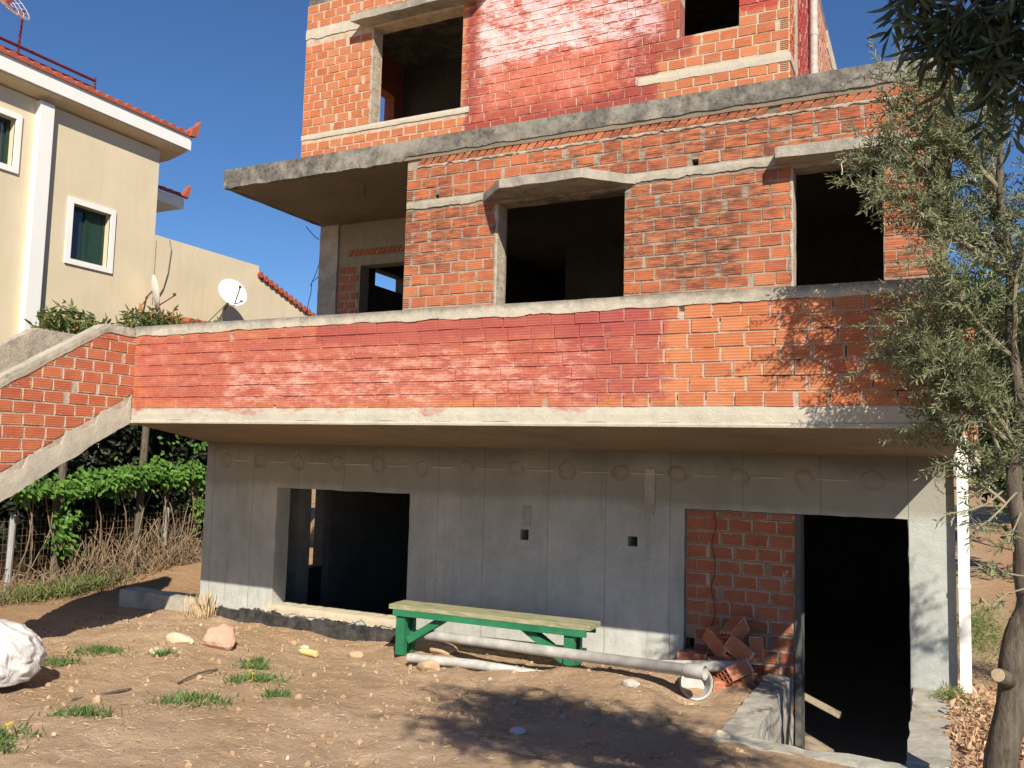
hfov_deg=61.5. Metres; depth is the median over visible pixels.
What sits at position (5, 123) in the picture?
window
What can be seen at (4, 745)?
weed tuft
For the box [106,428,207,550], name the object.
hedge shrub
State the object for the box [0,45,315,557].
neighbouring house
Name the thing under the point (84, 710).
weed tuft
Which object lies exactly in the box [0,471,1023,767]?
ground
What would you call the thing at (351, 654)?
rock
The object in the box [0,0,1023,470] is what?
sky
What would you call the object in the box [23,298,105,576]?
loquat tree
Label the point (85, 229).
window
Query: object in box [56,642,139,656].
weed tuft
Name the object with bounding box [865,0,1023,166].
olive tree
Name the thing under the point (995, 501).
background tree
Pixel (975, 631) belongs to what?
feathery shrub
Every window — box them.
[0,107,22,173]
[64,196,116,273]
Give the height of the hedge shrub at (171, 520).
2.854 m
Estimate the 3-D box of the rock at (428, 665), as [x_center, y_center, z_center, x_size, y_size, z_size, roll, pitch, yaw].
[-0.717,2.441,7.438,0.244,0.113,0.150,-7,-10,60]
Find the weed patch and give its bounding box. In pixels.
[0,567,153,605]
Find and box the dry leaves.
[940,679,1023,767]
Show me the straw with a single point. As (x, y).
(444, 668)
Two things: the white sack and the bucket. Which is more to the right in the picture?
the bucket
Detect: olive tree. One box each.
[819,29,1023,767]
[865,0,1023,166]
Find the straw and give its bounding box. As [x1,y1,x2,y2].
[0,617,761,767]
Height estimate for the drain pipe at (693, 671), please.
0.219 m
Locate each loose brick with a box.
[677,649,708,659]
[702,625,727,656]
[708,656,724,675]
[712,676,740,690]
[716,658,753,686]
[719,615,749,641]
[719,653,736,660]
[723,634,757,662]
[737,673,753,687]
[748,636,764,673]
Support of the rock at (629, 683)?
on the ground at (660, 735)
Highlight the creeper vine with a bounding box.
[2,435,207,574]
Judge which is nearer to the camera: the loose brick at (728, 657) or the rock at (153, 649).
the loose brick at (728, 657)
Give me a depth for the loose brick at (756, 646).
6.87 m
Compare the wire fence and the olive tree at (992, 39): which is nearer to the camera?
the olive tree at (992, 39)
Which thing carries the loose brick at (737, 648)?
on the loose brick at (756, 646)
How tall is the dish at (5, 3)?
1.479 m
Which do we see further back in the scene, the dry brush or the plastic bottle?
the dry brush
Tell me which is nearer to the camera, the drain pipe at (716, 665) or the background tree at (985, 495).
the drain pipe at (716, 665)
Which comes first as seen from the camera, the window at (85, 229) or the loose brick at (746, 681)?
the loose brick at (746, 681)
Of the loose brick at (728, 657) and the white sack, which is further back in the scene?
the loose brick at (728, 657)
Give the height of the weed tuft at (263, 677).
0.122 m
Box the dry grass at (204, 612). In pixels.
[183,590,219,619]
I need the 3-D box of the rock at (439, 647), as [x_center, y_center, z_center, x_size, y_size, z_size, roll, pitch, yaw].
[-0.654,2.479,8.038,0.296,0.144,0.204,-1,-6,26]
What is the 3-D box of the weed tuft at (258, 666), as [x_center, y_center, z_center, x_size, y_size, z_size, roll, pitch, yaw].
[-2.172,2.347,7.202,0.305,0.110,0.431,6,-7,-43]
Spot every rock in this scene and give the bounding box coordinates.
[147,647,169,653]
[166,632,193,644]
[201,624,236,650]
[347,650,362,658]
[416,660,439,670]
[429,641,457,654]
[509,726,525,734]
[622,679,639,687]
[713,730,730,736]
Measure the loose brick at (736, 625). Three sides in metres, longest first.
0.244 x 0.136 x 0.109 m
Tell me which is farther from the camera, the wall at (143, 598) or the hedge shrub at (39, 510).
the hedge shrub at (39, 510)
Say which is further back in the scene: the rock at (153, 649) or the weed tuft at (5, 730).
the rock at (153, 649)
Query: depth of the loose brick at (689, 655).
7.26 m
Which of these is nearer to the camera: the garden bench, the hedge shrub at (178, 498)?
the garden bench
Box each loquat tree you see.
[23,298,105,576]
[59,302,236,568]
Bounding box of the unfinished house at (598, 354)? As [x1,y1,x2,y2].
[0,0,980,764]
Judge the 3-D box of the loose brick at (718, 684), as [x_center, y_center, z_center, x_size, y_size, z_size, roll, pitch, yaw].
[1.657,2.374,6.723,0.244,0.136,0.109,8,2,-13]
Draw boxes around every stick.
[70,687,130,700]
[177,668,217,683]
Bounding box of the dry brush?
[0,517,202,605]
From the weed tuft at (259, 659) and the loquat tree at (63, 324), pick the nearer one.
the weed tuft at (259, 659)
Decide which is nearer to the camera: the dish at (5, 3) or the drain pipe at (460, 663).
the drain pipe at (460, 663)
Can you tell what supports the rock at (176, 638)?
on the ground at (660, 735)
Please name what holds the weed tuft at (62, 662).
on the ground at (660, 735)
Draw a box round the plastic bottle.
[298,647,318,657]
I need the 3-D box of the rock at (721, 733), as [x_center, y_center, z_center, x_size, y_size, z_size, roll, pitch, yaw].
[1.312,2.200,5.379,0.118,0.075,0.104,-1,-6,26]
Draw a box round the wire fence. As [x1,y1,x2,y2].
[0,503,314,595]
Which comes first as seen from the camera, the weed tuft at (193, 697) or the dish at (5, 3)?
the weed tuft at (193, 697)
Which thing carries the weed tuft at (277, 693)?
on the ground at (660, 735)
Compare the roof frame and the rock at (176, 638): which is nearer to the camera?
the rock at (176, 638)
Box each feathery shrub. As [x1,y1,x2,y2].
[928,680,987,710]
[956,598,1014,671]
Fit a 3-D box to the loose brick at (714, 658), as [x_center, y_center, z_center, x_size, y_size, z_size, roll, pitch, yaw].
[1.643,2.331,6.924,0.136,0.244,0.109,1,-5,11]
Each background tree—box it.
[954,256,1023,542]
[973,216,1023,298]
[978,428,1005,504]
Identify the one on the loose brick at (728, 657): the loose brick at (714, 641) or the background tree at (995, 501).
the loose brick at (714, 641)
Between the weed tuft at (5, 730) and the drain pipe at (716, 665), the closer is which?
the weed tuft at (5, 730)
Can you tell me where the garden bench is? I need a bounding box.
[389,600,600,665]
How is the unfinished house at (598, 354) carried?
on the ground at (660, 735)
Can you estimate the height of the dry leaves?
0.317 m
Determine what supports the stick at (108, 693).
on the ground at (660, 735)
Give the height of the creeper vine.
1.958 m
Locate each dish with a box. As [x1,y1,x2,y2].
[0,0,29,55]
[129,274,175,320]
[208,279,246,321]
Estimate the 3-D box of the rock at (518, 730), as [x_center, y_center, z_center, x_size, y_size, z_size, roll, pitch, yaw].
[0.033,2.160,5.356,0.094,0.052,0.082,3,-5,-17]
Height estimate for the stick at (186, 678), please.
0.040 m
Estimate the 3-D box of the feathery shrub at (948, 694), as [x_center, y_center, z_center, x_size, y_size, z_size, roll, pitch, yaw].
[3.277,2.272,6.301,0.448,0.220,0.384,6,-7,-43]
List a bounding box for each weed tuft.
[0,719,44,742]
[0,734,30,754]
[29,702,129,718]
[43,655,90,668]
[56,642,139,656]
[144,688,243,710]
[145,646,179,656]
[214,670,291,686]
[231,659,276,669]
[239,655,270,664]
[257,684,293,698]
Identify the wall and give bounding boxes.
[118,587,198,611]
[708,672,911,767]
[906,687,951,767]
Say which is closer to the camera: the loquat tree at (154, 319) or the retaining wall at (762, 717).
the retaining wall at (762, 717)
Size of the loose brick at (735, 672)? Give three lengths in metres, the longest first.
0.244 x 0.136 x 0.109 m
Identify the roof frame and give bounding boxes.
[0,36,96,89]
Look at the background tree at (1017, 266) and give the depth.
17.35 m
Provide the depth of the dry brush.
12.46 m
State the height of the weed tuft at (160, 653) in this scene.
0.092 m
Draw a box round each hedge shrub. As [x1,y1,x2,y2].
[0,425,156,554]
[0,450,107,581]
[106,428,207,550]
[162,505,185,529]
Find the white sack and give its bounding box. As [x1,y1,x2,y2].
[0,619,47,686]
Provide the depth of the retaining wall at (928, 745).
5.46 m
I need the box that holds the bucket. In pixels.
[679,671,712,699]
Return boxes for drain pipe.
[407,653,541,671]
[424,630,707,679]
[661,660,738,671]
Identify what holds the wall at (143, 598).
on the ground at (660, 735)
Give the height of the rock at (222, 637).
0.270 m
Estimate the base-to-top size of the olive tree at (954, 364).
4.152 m
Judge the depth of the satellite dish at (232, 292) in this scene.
18.47 m
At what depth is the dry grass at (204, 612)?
9.71 m
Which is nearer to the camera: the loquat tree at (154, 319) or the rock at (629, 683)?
the rock at (629, 683)
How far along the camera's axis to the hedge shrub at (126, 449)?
13.30 m
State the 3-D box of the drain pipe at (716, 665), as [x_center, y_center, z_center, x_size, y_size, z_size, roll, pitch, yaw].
[1.389,2.266,6.919,0.864,0.165,0.093,0,-5,19]
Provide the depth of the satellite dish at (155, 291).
16.65 m
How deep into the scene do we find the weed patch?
11.15 m

